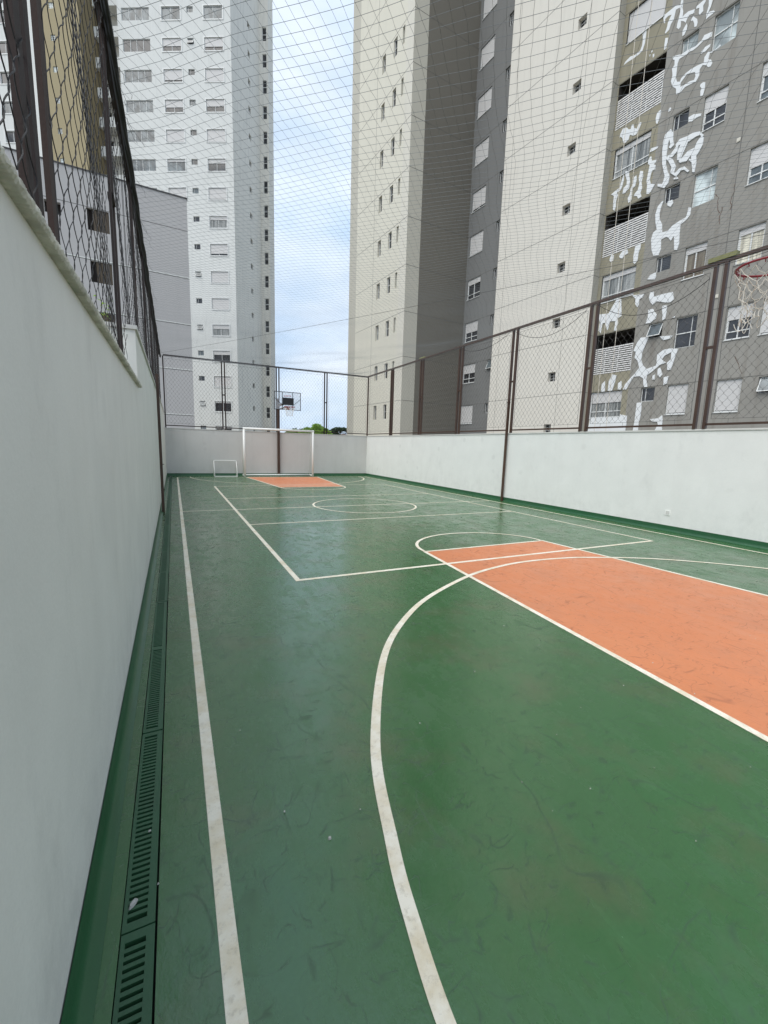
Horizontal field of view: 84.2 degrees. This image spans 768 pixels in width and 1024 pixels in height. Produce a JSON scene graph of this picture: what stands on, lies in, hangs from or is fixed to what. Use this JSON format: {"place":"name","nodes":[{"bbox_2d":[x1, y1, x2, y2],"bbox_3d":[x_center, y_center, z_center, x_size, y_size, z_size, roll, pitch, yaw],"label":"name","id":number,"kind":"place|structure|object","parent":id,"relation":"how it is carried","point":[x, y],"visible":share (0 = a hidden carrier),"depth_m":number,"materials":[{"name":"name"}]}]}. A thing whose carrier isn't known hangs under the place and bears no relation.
{"place":"outdoors","nodes":[
{"label":"outdoors","id":0,"kind":"place"},
{"bbox_2d":[0,0,106,174],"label":"apartment block","id":1,"kind":"structure","parent":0,"point":[9,122],"depth_m":45.51,"materials":[{"name":"white"}]},
{"bbox_2d":[0,40,7,54],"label":"window","id":2,"kind":"structure","parent":1,"relation":"in","point":[3,45],"depth_m":46.43,"materials":[{"name":"white"}]},
{"bbox_2d":[0,70,9,84],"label":"window","id":3,"kind":"structure","parent":1,"relation":"in","point":[3,81],"depth_m":46.89,"materials":[{"name":"white"}]},
{"bbox_2d":[2,100,12,114],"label":"window","id":4,"kind":"structure","parent":1,"relation":"in","point":[7,109],"depth_m":47.32,"materials":[{"name":"white"}]},
{"bbox_2d":[4,130,15,143],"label":"window","id":5,"kind":"structure","parent":1,"relation":"in","point":[11,135],"depth_m":47.75,"materials":[{"name":"white"}]},
{"bbox_2d":[3,146,194,428],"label":"apartment block","id":6,"kind":"structure","parent":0,"point":[174,387],"depth_m":26.16,"materials":[{"name":"grey"}]},
{"bbox_2d":[92,0,275,431],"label":"apartment tower","id":7,"kind":"structure","parent":0,"point":[148,44],"depth_m":47.81,"materials":[{"name":"white"}]},
{"bbox_2d":[121,8,148,20],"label":"window","id":8,"kind":"structure","parent":7,"relation":"in","point":[143,14],"depth_m":45.23,"materials":[{"name":"white"}]},
{"bbox_2d":[123,39,150,51],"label":"window","id":9,"kind":"structure","parent":7,"relation":"in","point":[144,44],"depth_m":45.68,"materials":[{"name":"white"}]},
{"bbox_2d":[125,70,151,81],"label":"window","id":10,"kind":"structure","parent":7,"relation":"in","point":[129,75],"depth_m":46.11,"materials":[{"name":"white"}]},
{"bbox_2d":[126,101,152,111],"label":"window","id":11,"kind":"structure","parent":7,"relation":"in","point":[134,106],"depth_m":46.56,"materials":[{"name":"white"}]},
{"bbox_2d":[128,130,154,141],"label":"window","id":12,"kind":"structure","parent":7,"relation":"in","point":[148,134],"depth_m":47.00,"materials":[{"name":"white"}]},
{"bbox_2d":[132,160,155,170],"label":"window","id":13,"kind":"structure","parent":7,"relation":"in","point":[149,164],"depth_m":47.43,"materials":[{"name":"white"}]},
{"bbox_2d":[160,5,180,20],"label":"window","id":14,"kind":"structure","parent":7,"relation":"in","point":[166,10],"depth_m":45.00,"materials":[{"name":"white"}]},
{"bbox_2d":[161,37,181,51],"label":"window","id":15,"kind":"structure","parent":7,"relation":"in","point":[172,47],"depth_m":45.42,"materials":[{"name":"white"}]},
{"bbox_2d":[162,68,182,82],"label":"window","id":16,"kind":"structure","parent":7,"relation":"in","point":[168,76],"depth_m":45.85,"materials":[{"name":"white"}]},
{"bbox_2d":[164,98,183,112],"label":"window","id":17,"kind":"structure","parent":7,"relation":"in","point":[170,108],"depth_m":46.28,"materials":[{"name":"white"}]},
{"bbox_2d":[165,128,185,142],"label":"window","id":18,"kind":"structure","parent":7,"relation":"in","point":[174,136],"depth_m":46.72,"materials":[{"name":"white"}]},
{"bbox_2d":[166,158,186,171],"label":"window","id":19,"kind":"structure","parent":7,"relation":"in","point":[171,162],"depth_m":47.20,"materials":[{"name":"white"}]},
{"bbox_2d":[168,187,187,200],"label":"window","id":20,"kind":"structure","parent":7,"relation":"in","point":[179,190],"depth_m":47.57,"materials":[{"name":"white"}]},
{"bbox_2d":[202,4,222,19],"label":"window","id":21,"kind":"structure","parent":7,"relation":"in","point":[207,10],"depth_m":44.76,"materials":[{"name":"white"}]},
{"bbox_2d":[203,36,223,51],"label":"window","id":22,"kind":"structure","parent":7,"relation":"in","point":[218,44],"depth_m":45.17,"materials":[{"name":"white"}]},
{"bbox_2d":[204,67,224,82],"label":"window","id":23,"kind":"structure","parent":7,"relation":"in","point":[215,70],"depth_m":45.61,"materials":[{"name":"white"}]},
{"bbox_2d":[205,98,224,112],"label":"window","id":24,"kind":"structure","parent":7,"relation":"in","point":[210,104],"depth_m":46.06,"materials":[{"name":"white"}]},
{"bbox_2d":[206,128,225,142],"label":"window","id":25,"kind":"structure","parent":7,"relation":"in","point":[210,134],"depth_m":46.49,"materials":[{"name":"white"}]},
{"bbox_2d":[207,158,226,171],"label":"window","id":26,"kind":"structure","parent":7,"relation":"in","point":[223,165],"depth_m":46.94,"materials":[{"name":"white"}]},
{"bbox_2d":[208,187,226,200],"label":"window","id":27,"kind":"structure","parent":7,"relation":"in","point":[223,190],"depth_m":47.38,"materials":[{"name":"white"}]},
{"bbox_2d":[208,215,227,228],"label":"window","id":28,"kind":"structure","parent":7,"relation":"in","point":[224,225],"depth_m":47.84,"materials":[{"name":"white"}]},
{"bbox_2d":[209,243,228,256],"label":"window","id":29,"kind":"structure","parent":7,"relation":"in","point":[217,247],"depth_m":48.25,"materials":[{"name":"white"}]},
{"bbox_2d":[210,270,228,283],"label":"window","id":30,"kind":"structure","parent":7,"relation":"in","point":[215,277],"depth_m":48.69,"materials":[{"name":"white"}]},
{"bbox_2d":[211,297,229,310],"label":"window","id":31,"kind":"structure","parent":7,"relation":"in","point":[226,301],"depth_m":49.13,"materials":[{"name":"white"}]},
{"bbox_2d":[212,350,230,362],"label":"window","id":32,"kind":"structure","parent":7,"relation":"in","point":[226,354],"depth_m":50.03,"materials":[{"name":"white"}]},
{"bbox_2d":[212,324,230,336],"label":"window","id":33,"kind":"structure","parent":7,"relation":"in","point":[221,331],"depth_m":49.59,"materials":[{"name":"white"}]},
{"bbox_2d":[213,375,231,387],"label":"window","id":34,"kind":"structure","parent":7,"relation":"in","point":[228,379],"depth_m":50.44,"materials":[{"name":"white"}]},
{"bbox_2d":[214,400,231,412],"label":"window","id":35,"kind":"structure","parent":7,"relation":"in","point":[229,403],"depth_m":50.93,"materials":[{"name":"white"}]},
{"bbox_2d":[215,425,232,429],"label":"window","id":36,"kind":"structure","parent":7,"relation":"in","point":[230,426],"depth_m":51.26,"materials":[{"name":"white"}]},
{"bbox_2d":[262,28,265,40],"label":"window","id":37,"kind":"structure","parent":7,"relation":"in","point":[263,30],"depth_m":52.65,"materials":[{"name":"black"}]},
{"bbox_2d":[263,107,266,118],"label":"window","id":38,"kind":"structure","parent":7,"relation":"in","point":[264,108],"depth_m":53.95,"materials":[{"name":"black"}]},
{"bbox_2d":[263,81,266,93],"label":"window","id":39,"kind":"structure","parent":7,"relation":"in","point":[264,85],"depth_m":53.51,"materials":[{"name":"black"}]},
{"bbox_2d":[264,206,267,217],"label":"window","id":40,"kind":"structure","parent":7,"relation":"in","point":[266,207],"depth_m":55.71,"materials":[{"name":"black"}]},
{"bbox_2d":[264,182,267,193],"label":"window","id":41,"kind":"structure","parent":7,"relation":"in","point":[265,183],"depth_m":55.27,"materials":[{"name":"black"}]},
{"bbox_2d":[265,276,268,286],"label":"window","id":42,"kind":"structure","parent":7,"relation":"in","point":[267,277],"depth_m":57.02,"materials":[{"name":"black"}]},
{"bbox_2d":[266,386,269,396],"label":"window","id":43,"kind":"structure","parent":7,"relation":"in","point":[267,387],"depth_m":59.17,"materials":[{"name":"black"}]},
{"bbox_2d":[272,0,353,433],"label":"sky","id":44,"kind":"structure","parent":0,"point":[304,9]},
{"bbox_2d":[331,427,346,434],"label":"umbrella pine","id":45,"kind":"object","parent":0,"point":[341,429],"visible":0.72,"depth_m":125.18,"materials":[{"name":"green plant"}]},
{"bbox_2d":[93,476,767,1023],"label":"court floor","id":46,"kind":"structure","parent":0,"point":[561,800],"depth_m":1.99,"materials":[{"name":"green paint"}]},
{"bbox_2d":[129,493,171,1023],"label":"drain channel","id":47,"kind":"object","parent":46,"relation":"in","point":[153,1011],"depth_m":1.67,"materials":[{"name":"green"}]},
{"bbox_2d":[112,923,155,1023],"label":"drain grate","id":48,"kind":"object","parent":47,"relation":"on","point":[133,1002],"visible":1,"depth_m":1.26,"materials":[{"name":"metal"}]},
{"bbox_2d":[121,730,162,935],"bbox_3d":[-1.029,1.285,1.850,0.096,0.020,1.045,-3,10,-26],"label":"drain grate","id":49,"kind":"object","parent":47,"relation":"on","point":[141,886],"visible":0.99,"depth_m":1.68,"materials":[{"name":"metal"}]},
{"bbox_2d":[129,898,137,909],"bbox_3d":[-0.856,1.335,1.453,0.016,0.011,0.038,4,9,12],"label":"rubble chip","id":50,"kind":"object","parent":49,"relation":"on","point":[133,903],"visible":1,"depth_m":1.45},
{"bbox_2d":[143,647,165,733],"bbox_3d":[-1.491,1.126,2.785,0.096,0.020,1.045,-3,10,-26],"label":"drain grate","id":51,"kind":"object","parent":47,"relation":"on","point":[154,714],"visible":0.98,"depth_m":2.66,"materials":[{"name":"metal"}]},
{"bbox_2d":[151,601,166,648],"bbox_3d":[-1.954,0.971,3.716,0.096,0.020,1.045,-3,10,-26],"label":"drain grate","id":52,"kind":"object","parent":47,"relation":"on","point":[159,632],"visible":0.97,"depth_m":3.63,"materials":[{"name":"metal"}]},
{"bbox_2d":[157,572,168,602],"bbox_3d":[-2.415,0.810,4.651,0.096,0.020,1.045,-3,10,-26],"label":"drain grate","id":53,"kind":"object","parent":47,"relation":"on","point":[162,594],"visible":1,"depth_m":4.58,"materials":[{"name":"metal"}]},
{"bbox_2d":[160,552,168,571],"bbox_3d":[-2.875,0.654,5.582,0.096,0.020,1.045,-3,10,-26],"label":"drain grate","id":54,"kind":"object","parent":47,"relation":"on","point":[164,566],"visible":0.98,"depth_m":5.51,"materials":[{"name":"metal"}]},
{"bbox_2d":[162,537,169,551],"bbox_3d":[-3.338,0.496,6.516,0.096,0.020,1.045,-3,10,-26],"label":"drain grate","id":55,"kind":"object","parent":47,"relation":"on","point":[166,545],"visible":0.98,"depth_m":6.46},
{"bbox_2d":[163,525,169,536],"bbox_3d":[-3.799,0.336,7.448,0.096,0.020,1.045,-3,10,-26],"label":"drain grate","id":56,"kind":"object","parent":47,"relation":"on","point":[166,530],"visible":0.98,"depth_m":7.38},
{"bbox_2d":[164,516,170,525],"bbox_3d":[-4.263,0.179,8.383,0.096,0.020,1.045,-3,10,-26],"label":"drain grate","id":57,"kind":"object","parent":47,"relation":"on","point":[167,520],"visible":0.91,"depth_m":8.40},
{"bbox_2d":[155,374,164,511],"bbox_3d":[-4.782,-1.441,9.110,0.092,2.930,0.100,-3,10,-26],"label":"steel pole","id":58,"kind":"object","parent":46,"relation":"on","point":[160,440],"visible":0.98,"depth_m":9.09,"materials":[{"name":"metal"}]},
{"bbox_2d":[213,460,237,476],"bbox_3d":[-7.202,-1.982,19.350,1.008,0.734,0.436,-3,10,-26],"label":"goal","id":59,"kind":"object","parent":46,"relation":"on","point":[225,476],"visible":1,"depth_m":19.34,"materials":[{"name":"white metal"}]},
{"bbox_2d":[242,427,313,476],"bbox_3d":[-5.027,-2.821,20.282,3.310,2.240,0.599,-3,10,-26],"label":"goal","id":60,"kind":"object","parent":46,"relation":"on","point":[243,441],"visible":1,"depth_m":20.20,"materials":[{"name":"white metal"}]},
{"bbox_2d":[274,391,300,473],"bbox_3d":[-4.550,-3.458,19.407,1.170,3.795,2.480,-3,10,-26],"label":"basketball hoop","id":61,"kind":"object","parent":46,"relation":"on","point":[287,401],"visible":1,"depth_m":18.86,"materials":[{"name":"brown metal"}]},
{"bbox_2d":[177,476,767,1023],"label":"court markings","id":62,"kind":"object","parent":46,"relation":"on","point":[233,994],"visible":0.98,"depth_m":1.91,"materials":[{"name":"white paint"}]},
{"bbox_2d":[500,401,510,500],"bbox_3d":[3.724,-1.847,13.061,0.092,3.050,0.100,-3,10,-26],"label":"steel pole","id":63,"kind":"object","parent":46,"relation":"on","point":[505,447],"visible":1,"depth_m":13.05,"materials":[{"name":"metal"}]},
{"bbox_2d":[248,477,767,735],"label":"court key","id":64,"kind":"object","parent":46,"relation":"on","point":[689,635],"visible":0.88,"depth_m":4.31,"materials":[{"name":"orange paint"}]},
{"bbox_2d":[733,256,767,333],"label":"basketball hoop","id":65,"kind":"object","parent":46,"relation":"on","point":[737,274],"visible":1,"depth_m":3.69,"materials":[{"name":"fabric"}]},
{"bbox_2d":[347,0,767,435],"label":"apartment block","id":66,"kind":"structure","parent":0,"point":[669,350],"depth_m":23.29,"materials":[{"name":"white"}]},
{"bbox_2d":[460,405,472,423],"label":"window","id":67,"kind":"structure","parent":66,"relation":"in","point":[469,414],"depth_m":31.04,"materials":[{"name":"white"}]},
{"bbox_2d":[463,363,474,383],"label":"window","id":68,"kind":"structure","parent":66,"relation":"in","point":[471,370],"depth_m":30.61,"materials":[{"name":"white"}]},
{"bbox_2d":[465,320,477,342],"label":"window","id":69,"kind":"structure","parent":66,"relation":"in","point":[474,324],"depth_m":30.19,"materials":[{"name":"white"}]},
{"bbox_2d":[467,276,480,300],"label":"window","id":70,"kind":"structure","parent":66,"relation":"in","point":[470,283],"depth_m":29.76,"materials":[{"name":"white"}]},
{"bbox_2d":[469,231,482,257],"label":"window","id":71,"kind":"structure","parent":66,"relation":"in","point":[478,242],"depth_m":29.30,"materials":[{"name":"white"}]},
{"bbox_2d":[471,186,485,213],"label":"window","id":72,"kind":"structure","parent":66,"relation":"in","point":[477,196],"depth_m":28.90,"materials":[{"name":"white"}]},
{"bbox_2d":[474,137,488,167],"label":"window","id":73,"kind":"structure","parent":66,"relation":"in","point":[485,146],"depth_m":28.43,"materials":[{"name":"white"}]},
{"bbox_2d":[477,87,491,119],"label":"window","id":74,"kind":"structure","parent":66,"relation":"in","point":[484,105],"depth_m":27.99,"materials":[{"name":"white"}]},
{"bbox_2d":[479,37,494,71],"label":"window","id":75,"kind":"structure","parent":66,"relation":"in","point":[490,46],"depth_m":27.55,"materials":[{"name":"white"}]},
{"bbox_2d":[482,0,496,20],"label":"window","id":76,"kind":"structure","parent":66,"relation":"in","point":[488,5],"depth_m":27.32,"materials":[{"name":"white"}]},
{"bbox_2d":[589,390,621,418],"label":"window","id":77,"kind":"structure","parent":66,"relation":"in","point":[602,400],"depth_m":21.96,"materials":[{"name":"white"}]},
{"bbox_2d":[594,2,638,429],"bbox_3d":[11.595,-24.763,19.003,0.024,47.000,0.024,-3,10,-26],"label":"abseil rope","id":78,"kind":"object","parent":66,"relation":"hanging from","point":[617,207],"visible":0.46,"depth_m":20.53,"materials":[{"name":"beige"}]},
{"bbox_2d":[601,266,635,303],"bbox_3d":[11.590,-11.203,21.065,0.170,1.338,1.730,-3,10,-31],"label":"window","id":79,"kind":"structure","parent":66,"relation":"in","point":[615,290],"depth_m":21.07,"materials":[{"name":"white"}]},
{"bbox_2d":[605,0,652,430],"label":"abseil rope","id":80,"kind":"object","parent":66,"relation":"hanging from","point":[629,208],"depth_m":20.02,"materials":[{"name":"beige"}]},
{"bbox_2d":[612,130,651,180],"bbox_3d":[11.767,-16.886,20.190,0.170,1.338,1.730,-3,10,-31],"label":"window","id":81,"kind":"structure","parent":66,"relation":"in","point":[647,138],"depth_m":20.19,"materials":[{"name":"white"}]},
{"bbox_2d":[626,0,665,45],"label":"window","id":82,"kind":"structure","parent":66,"relation":"in","point":[642,19],"depth_m":19.40,"materials":[{"name":"white"}]},
{"bbox_2d":[641,387,654,401],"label":"window","id":83,"kind":"structure","parent":66,"relation":"in","point":[645,396],"depth_m":20.20,"materials":[{"name":"white"}]},
{"bbox_2d":[646,322,662,337],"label":"window","id":84,"kind":"structure","parent":66,"relation":"in","point":[653,333],"depth_m":19.64,"materials":[{"name":"white"}]},
{"bbox_2d":[656,254,671,272],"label":"window","id":85,"kind":"structure","parent":66,"relation":"in","point":[668,257],"depth_m":19.32,"materials":[{"name":"white"}]},
{"bbox_2d":[665,183,679,202],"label":"window","id":86,"kind":"structure","parent":66,"relation":"in","point":[675,188],"depth_m":18.86,"materials":[{"name":"white"}]},
{"bbox_2d":[665,384,688,414],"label":"window","id":87,"kind":"structure","parent":66,"relation":"in","point":[679,394],"depth_m":19.08,"materials":[{"name":"white"}]},
{"bbox_2d":[673,108,689,131],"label":"window","id":88,"kind":"structure","parent":66,"relation":"in","point":[678,118],"depth_m":18.44,"materials":[{"name":"white"}]},
{"bbox_2d":[674,314,697,348],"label":"window","id":89,"kind":"structure","parent":66,"relation":"in","point":[682,327],"depth_m":18.69,"materials":[{"name":"white"}]},
{"bbox_2d":[682,30,698,53],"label":"window","id":90,"kind":"structure","parent":66,"relation":"in","point":[689,45],"depth_m":17.98,"materials":[{"name":"white"}]},
{"bbox_2d":[681,242,707,280],"bbox_3d":[13.310,-10.714,18.202,0.170,1.328,0.860,-3,10,-31],"label":"window","id":91,"kind":"structure","parent":66,"relation":"in","point":[701,258],"depth_m":18.22,"materials":[{"name":"white"}]},
{"bbox_2d":[692,166,717,207],"bbox_3d":[13.450,-13.574,17.793,0.050,1.296,0.836,-3,10,-31],"label":"window","id":92,"kind":"structure","parent":66,"relation":"in","point":[709,176],"depth_m":17.81,"materials":[{"name":"white"}]},
{"bbox_2d":[701,85,728,132],"bbox_3d":[13.486,-16.396,17.327,0.170,1.328,0.860,-3,10,-31],"label":"window","id":93,"kind":"structure","parent":66,"relation":"in","point":[717,103],"depth_m":17.34,"materials":[{"name":"white"}]},
{"bbox_2d":[712,0,740,50],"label":"window","id":94,"kind":"structure","parent":66,"relation":"in","point":[726,17],"depth_m":16.93,"materials":[{"name":"white"}]},
{"bbox_2d":[712,379,741,412],"bbox_3d":[14.106,-4.752,17.458,0.170,1.328,0.880,-3,10,-31],"label":"window","id":95,"kind":"structure","parent":66,"relation":"in","point":[734,394],"depth_m":17.47,"materials":[{"name":"white"}]},
{"bbox_2d":[722,302,753,341],"bbox_3d":[14.194,-7.593,17.020,0.170,1.328,0.880,-3,10,-31],"label":"window","id":96,"kind":"structure","parent":66,"relation":"in","point":[731,332],"depth_m":17.10,"materials":[{"name":"white"}]},
{"bbox_2d":[734,222,765,265],"bbox_3d":[14.282,-10.434,16.583,0.170,1.328,0.880,-3,10,-31],"label":"window","id":97,"kind":"structure","parent":66,"relation":"in","point":[744,247],"depth_m":16.60,"materials":[{"name":"white"}]},
{"bbox_2d":[745,142,767,186],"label":"window","id":98,"kind":"structure","parent":66,"relation":"in","point":[754,169],"depth_m":16.27,"materials":[{"name":"white"}]},
{"bbox_2d":[756,377,767,392],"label":"window","id":99,"kind":"structure","parent":66,"relation":"in","point":[764,383],"depth_m":16.42,"materials":[{"name":"white"}]},
{"bbox_2d":[757,299,767,335],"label":"window","id":100,"kind":"structure","parent":66,"relation":"in","point":[763,329],"depth_m":16.35,"materials":[{"name":"white"}]},
{"bbox_2d":[757,62,767,102],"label":"window","id":101,"kind":"structure","parent":66,"relation":"in","point":[763,93],"depth_m":16.01,"materials":[{"name":"white"}]},
{"label":"ground","id":102,"kind":"structure","parent":0,"visible":0},
{"bbox_2d":[0,143,153,1023],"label":"boundary wall","id":103,"kind":"structure","parent":102,"relation":"on","point":[76,584],"depth_m":1.22,"materials":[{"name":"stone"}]},
{"bbox_2d":[105,321,167,577],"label":"boundary wall","id":104,"kind":"structure","parent":102,"relation":"on","point":[137,360],"depth_m":5.87,"materials":[{"name":"paint"}]},
{"bbox_2d":[0,0,160,397],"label":"wire fence","id":105,"kind":"object","parent":104,"relation":"on","point":[20,75],"visible":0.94,"depth_m":2.34,"materials":[{"name":"metal"}]},
{"bbox_2d":[165,428,366,476],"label":"boundary wall","id":106,"kind":"structure","parent":102,"relation":"on","point":[193,452],"depth_m":20.26,"materials":[{"name":"paint"}]},
{"bbox_2d":[162,354,368,435],"bbox_3d":[-5.141,-5.369,20.326,9.595,3.066,0.068,-3,10,-26],"label":"wire fence","id":107,"kind":"object","parent":106,"relation":"on","point":[279,397],"visible":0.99,"depth_m":20.01,"materials":[{"name":"metal"}]},
{"bbox_2d":[299,423,331,434],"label":"broadleaf tree","id":108,"kind":"object","parent":102,"relation":"on","point":[316,426],"visible":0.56,"depth_m":55.08,"materials":[{"name":"green plant"}]},
{"bbox_2d":[366,428,767,549],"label":"boundary wall","id":109,"kind":"structure","parent":102,"relation":"on","point":[710,484],"depth_m":9.89,"materials":[{"name":"white paint"}]},
{"bbox_2d":[367,245,767,434],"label":"wire fence","id":110,"kind":"object","parent":109,"relation":"on","point":[459,403],"visible":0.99,"depth_m":10.31,"materials":[{"name":"brown metal"}]},
{"bbox_2d":[100,0,767,377],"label":"overhead net","id":111,"kind":"object","parent":110,"relation":"attached to","point":[104,4],"visible":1,"depth_m":5.78,"materials":[{"name":"grey"}]},
{"bbox_2d":[597,279,708,315],"bbox_3d":[5.561,-4.464,9.017,0.011,0.525,2.406,-3,10,-26],"label":"loose cable","id":112,"kind":"object","parent":111,"relation":"hanging from","point":[657,310],"visible":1,"depth_m":8.86,"materials":[{"name":"black rubber"}]},
{"bbox_2d":[708,250,739,263],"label":"wooden block","id":113,"kind":"structure","parent":110,"relation":"on","point":[714,259],"depth_m":7.78,"materials":[{"name":"green wood"}]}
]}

